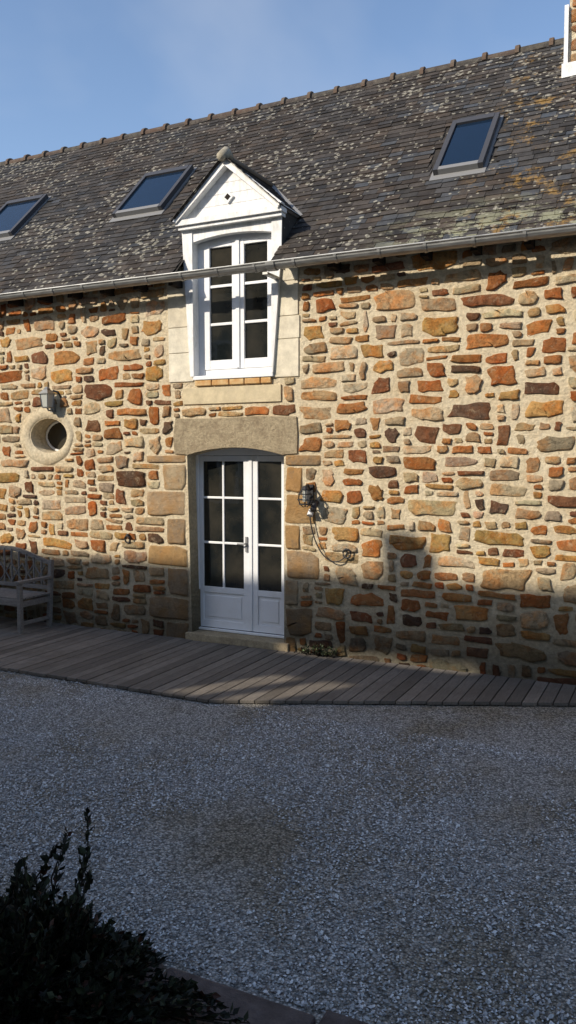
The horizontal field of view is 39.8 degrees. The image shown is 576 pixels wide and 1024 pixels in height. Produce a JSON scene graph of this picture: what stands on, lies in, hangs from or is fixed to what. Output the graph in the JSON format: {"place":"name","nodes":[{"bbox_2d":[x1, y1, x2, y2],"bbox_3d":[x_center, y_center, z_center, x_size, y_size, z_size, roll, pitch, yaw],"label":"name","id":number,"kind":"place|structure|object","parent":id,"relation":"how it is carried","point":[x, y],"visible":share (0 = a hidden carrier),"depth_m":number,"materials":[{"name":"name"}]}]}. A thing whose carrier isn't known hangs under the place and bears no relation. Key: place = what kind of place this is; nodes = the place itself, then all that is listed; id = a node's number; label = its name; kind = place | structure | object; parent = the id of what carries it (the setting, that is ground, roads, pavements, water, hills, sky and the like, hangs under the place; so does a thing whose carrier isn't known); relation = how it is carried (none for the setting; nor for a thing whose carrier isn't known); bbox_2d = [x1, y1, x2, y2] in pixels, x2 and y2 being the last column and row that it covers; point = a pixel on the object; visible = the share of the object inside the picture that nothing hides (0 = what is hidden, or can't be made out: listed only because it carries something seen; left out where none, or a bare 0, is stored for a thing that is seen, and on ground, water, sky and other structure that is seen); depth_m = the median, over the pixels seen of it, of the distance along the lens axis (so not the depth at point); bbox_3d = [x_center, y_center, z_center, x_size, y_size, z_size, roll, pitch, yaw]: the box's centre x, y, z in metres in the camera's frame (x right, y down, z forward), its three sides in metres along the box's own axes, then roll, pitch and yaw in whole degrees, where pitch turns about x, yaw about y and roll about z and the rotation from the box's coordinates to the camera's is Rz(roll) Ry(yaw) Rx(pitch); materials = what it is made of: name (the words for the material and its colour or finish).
{"place":"outdoors","nodes":[
{"label":"outdoors","id":0,"kind":"place"},
{"bbox_2d":[8,994,40,1023],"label":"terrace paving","id":1,"kind":"structure","parent":0,"point":[17,1017],"depth_m":3.13,"materials":[{"name":"stone"}]},
{"bbox_2d":[0,0,569,161],"label":"sky","id":2,"kind":"structure","parent":0,"point":[73,72],"materials":[{"name":"blue"}]},
{"bbox_2d":[0,670,575,1023],"bbox_3d":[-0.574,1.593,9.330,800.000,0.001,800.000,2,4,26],"label":"ground","id":3,"kind":"structure","parent":0,"point":[229,852],"depth_m":4.70,"materials":[{"name":"grey gravel"}]},
{"bbox_2d":[0,807,249,1023],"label":"garden bush","id":4,"kind":"object","parent":3,"relation":"on","point":[44,937],"visible":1,"depth_m":3.17,"materials":[{"name":"green plant"}]},
{"bbox_2d":[4,901,368,1023],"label":"stone kerb","id":5,"kind":"structure","parent":3,"relation":"on","point":[260,1010],"depth_m":3.18,"materials":[{"name":"grey stone"}]},
{"bbox_2d":[219,455,283,635],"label":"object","id":6,"kind":"object","parent":3,"relation":"on","point":[252,455],"depth_m":9.86,"materials":[{"name":"grey wood"}]},
{"bbox_2d":[0,235,575,681],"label":"wall mortar","id":7,"kind":"object","parent":3,"relation":"on","point":[550,649],"depth_m":8.45,"materials":[{"name":"beige concrete"}]},
{"bbox_2d":[21,408,73,465],"bbox_3d":[-3.085,-0.992,10.575,0.911,0.759,0.350,2,4,26],"label":"oculus surround","id":8,"kind":"object","parent":7,"relation":"attached to","point":[33,452],"visible":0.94,"depth_m":10.48,"materials":[{"name":"beige stone"}]},
{"bbox_2d":[46,421,66,450],"bbox_3d":[-3.011,-1.005,10.668,0.650,0.500,0.056,2,4,26],"label":"oculus window","id":9,"kind":"structure","parent":8,"relation":"in","point":[56,435],"depth_m":10.71,"materials":[{"name":"black glass"}]},
{"bbox_2d":[38,387,61,411],"bbox_3d":[-3.042,-1.445,10.227,0.227,0.318,0.211,2,4,26],"label":"wall lantern","id":10,"kind":"object","parent":7,"relation":"attached to","point":[47,394],"depth_m":10.18,"materials":[{"name":"grey metal"}]},
{"bbox_2d":[124,534,130,543],"bbox_3d":[-1.988,0.334,9.904,0.099,0.121,0.065,2,4,26],"label":"tethering ring","id":11,"kind":"object","parent":7,"relation":"attached to","point":[127,535],"visible":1,"depth_m":9.88,"materials":[{"name":"black metal"}]},
{"bbox_2d":[174,159,286,376],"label":"dormer gable","id":12,"kind":"structure","parent":7,"relation":"on","point":[228,198],"depth_m":8.97,"materials":[{"name":"white wood"}]},
{"bbox_2d":[193,233,273,379],"bbox_3d":[-0.584,-2.413,9.123,1.120,1.760,0.205,2,4,26],"label":"dormer casement window","id":13,"kind":"structure","parent":12,"relation":"in","point":[234,326],"depth_m":9.15,"materials":[{"name":"white wood"}]},
{"bbox_2d":[172,201,299,222],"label":"dormer eave boards","id":14,"kind":"object","parent":12,"relation":"attached to","point":[278,204],"visible":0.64,"depth_m":8.88,"materials":[{"name":"white wood"}]},
{"bbox_2d":[217,146,274,186],"bbox_3d":[-0.469,-4.009,9.329,0.140,0.179,1.278,2,4,26],"label":"dormer ridge cap","id":15,"kind":"object","parent":12,"relation":"on","point":[224,152],"visible":0.77,"depth_m":8.99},
{"bbox_2d":[283,212,296,242],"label":"dormer cheeks","id":16,"kind":"object","parent":12,"relation":"attached to","point":[289,220],"visible":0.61,"depth_m":8.81,"materials":[{"name":"grey stone"}]},
{"bbox_2d":[167,268,299,404],"bbox_3d":[-0.633,-2.046,9.153,1.741,1.584,0.120,2,4,26],"label":"window surround","id":17,"kind":"object","parent":7,"relation":"attached to","point":[287,358],"visible":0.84,"depth_m":9.06,"materials":[{"name":"stone"}]},
{"bbox_2d":[195,377,271,385],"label":"brick sill","id":18,"kind":"structure","parent":17,"relation":"on","point":[259,380],"depth_m":9.11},
{"bbox_2d":[147,455,320,651],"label":"door quoins","id":19,"kind":"object","parent":7,"relation":"attached to","point":[302,565],"depth_m":9.55,"materials":[{"name":"beige stone"}]},
{"bbox_2d":[195,448,283,638],"bbox_3d":[-0.524,0.331,9.459,1.300,2.240,0.130,2,4,26],"label":"french door","id":20,"kind":"structure","parent":19,"relation":"attached to","point":[240,499],"depth_m":9.47,"materials":[{"name":"white paint"}]},
{"bbox_2d":[237,537,247,551],"bbox_3d":[-0.539,0.384,9.417,0.112,0.180,0.063,2,4,26],"label":"door handle","id":21,"kind":"object","parent":20,"relation":"attached to","point":[246,544],"visible":1,"depth_m":9.41,"materials":[{"name":"grey metal"}]},
{"bbox_2d":[173,416,297,454],"bbox_3d":[-0.617,-0.878,9.202,1.645,0.444,0.082,2,4,26],"label":"door lintel","id":22,"kind":"structure","parent":7,"relation":"in","point":[277,434],"depth_m":9.13,"materials":[{"name":"beige stone"}]},
{"bbox_2d":[8,240,534,306],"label":"eave soffit","id":23,"kind":"structure","parent":7,"relation":"attached to","point":[528,245],"depth_m":9.20,"materials":[{"name":"wood"}]},
{"bbox_2d":[0,237,575,685],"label":"rubble stones","id":24,"kind":"object","parent":7,"relation":"attached to","point":[494,579],"visible":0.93,"depth_m":8.40,"materials":[{"name":"brown stone"}]},
{"bbox_2d":[297,484,351,561],"bbox_3d":[0.382,0.124,8.605,0.581,0.853,0.243,2,4,26],"label":"wall lamp","id":25,"kind":"object","parent":24,"relation":"attached to","point":[308,493],"visible":1,"depth_m":8.65,"materials":[{"name":"black metal"}]},
{"bbox_2d":[0,223,575,301],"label":"zinc gutter","id":26,"kind":"object","parent":7,"relation":"attached to","point":[524,235],"visible":1,"depth_m":8.25,"materials":[{"name":"grey metal"}]},
{"bbox_2d":[0,616,575,705],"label":"wooden deck","id":27,"kind":"structure","parent":3,"relation":"on","point":[193,670],"depth_m":8.08,"materials":[{"name":"brown wood"}]},
{"bbox_2d":[0,546,53,633],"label":"garden bench","id":28,"kind":"object","parent":27,"relation":"on","point":[19,594],"visible":1,"depth_m":10.32,"materials":[{"name":"grey wood"}]},
{"bbox_2d":[185,629,288,651],"bbox_3d":[-0.545,1.507,9.450,1.380,0.095,0.350,2,4,26],"label":"door threshold","id":29,"kind":"object","parent":27,"relation":"on","point":[264,642],"depth_m":9.31,"materials":[{"name":"beige stone"}]},
{"bbox_2d":[293,643,337,657],"bbox_3d":[0.291,1.518,8.789,0.543,0.155,0.153,2,4,26],"label":"weed plant","id":30,"kind":"object","parent":27,"relation":"on","point":[314,651],"visible":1,"depth_m":8.76,"materials":[{"name":"green plant"}]},
{"bbox_3d":[-0.169,-2.251,12.161,16.000,7.500,5.900,2,4,26],"label":"gable and rear walls","id":31,"kind":"object","parent":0,"visible":0},
{"bbox_2d":[27,51,575,271],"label":"roof deck","id":32,"kind":"structure","parent":31,"relation":"on","point":[435,154],"depth_m":9.05,"materials":[{"name":"grey stone"}]},
{"bbox_2d":[0,194,50,241],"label":"roof window","id":33,"kind":"structure","parent":32,"relation":"in","point":[16,215],"depth_m":12.00,"materials":[{"name":"blue glass"}]},
{"bbox_2d":[109,164,196,222],"bbox_3d":[-1.835,-4.351,10.914,0.860,0.912,0.892,2,4,26],"label":"roof window","id":34,"kind":"structure","parent":32,"relation":"in","point":[156,193],"depth_m":10.82,"materials":[{"name":"blue glass"}]},
{"bbox_2d":[0,37,563,165],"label":"ridge tiles","id":35,"kind":"object","parent":32,"relation":"on","point":[395,76],"visible":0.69,"depth_m":11.59,"materials":[{"name":"ceramic"}]},
{"bbox_2d":[272,185,302,215],"bbox_3d":[-0.342,-3.716,9.607,1.435,0.653,0.643,2,4,26],"label":"valley flashing","id":36,"kind":"object","parent":32,"relation":"attached to","point":[286,200],"visible":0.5,"depth_m":9.41,"materials":[{"name":"grey metal"}]},
{"bbox_2d":[0,43,575,293],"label":"roof slates","id":37,"kind":"object","parent":32,"relation":"on","point":[70,234],"visible":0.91,"depth_m":9.82,"materials":[{"name":"grey stone"}]},
{"bbox_2d":[429,112,503,181],"bbox_3d":[2.003,-4.064,8.877,0.600,0.964,0.945,2,4,26],"label":"roof window","id":38,"kind":"structure","parent":32,"relation":"in","point":[467,148],"depth_m":8.77,"materials":[{"name":"blue glass"}]},
{"bbox_2d":[569,0,575,61],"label":"chimney","id":39,"kind":"object","parent":32,"relation":"on","point":[572,35],"depth_m":9.41,"materials":[{"name":"beige stone"}]},
{"bbox_2d":[561,4,575,77],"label":"chimney flashing","id":40,"kind":"object","parent":39,"relation":"attached to","point":[568,69],"visible":0.47,"depth_m":9.37,"materials":[{"name":"white metal"}]},
{"bbox_2d":[571,0,575,61],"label":"chimney stones","id":41,"kind":"object","parent":39,"relation":"attached to","point":[573,29],"visible":0.94,"depth_m":9.38,"materials":[{"name":"stone"}]}
]}

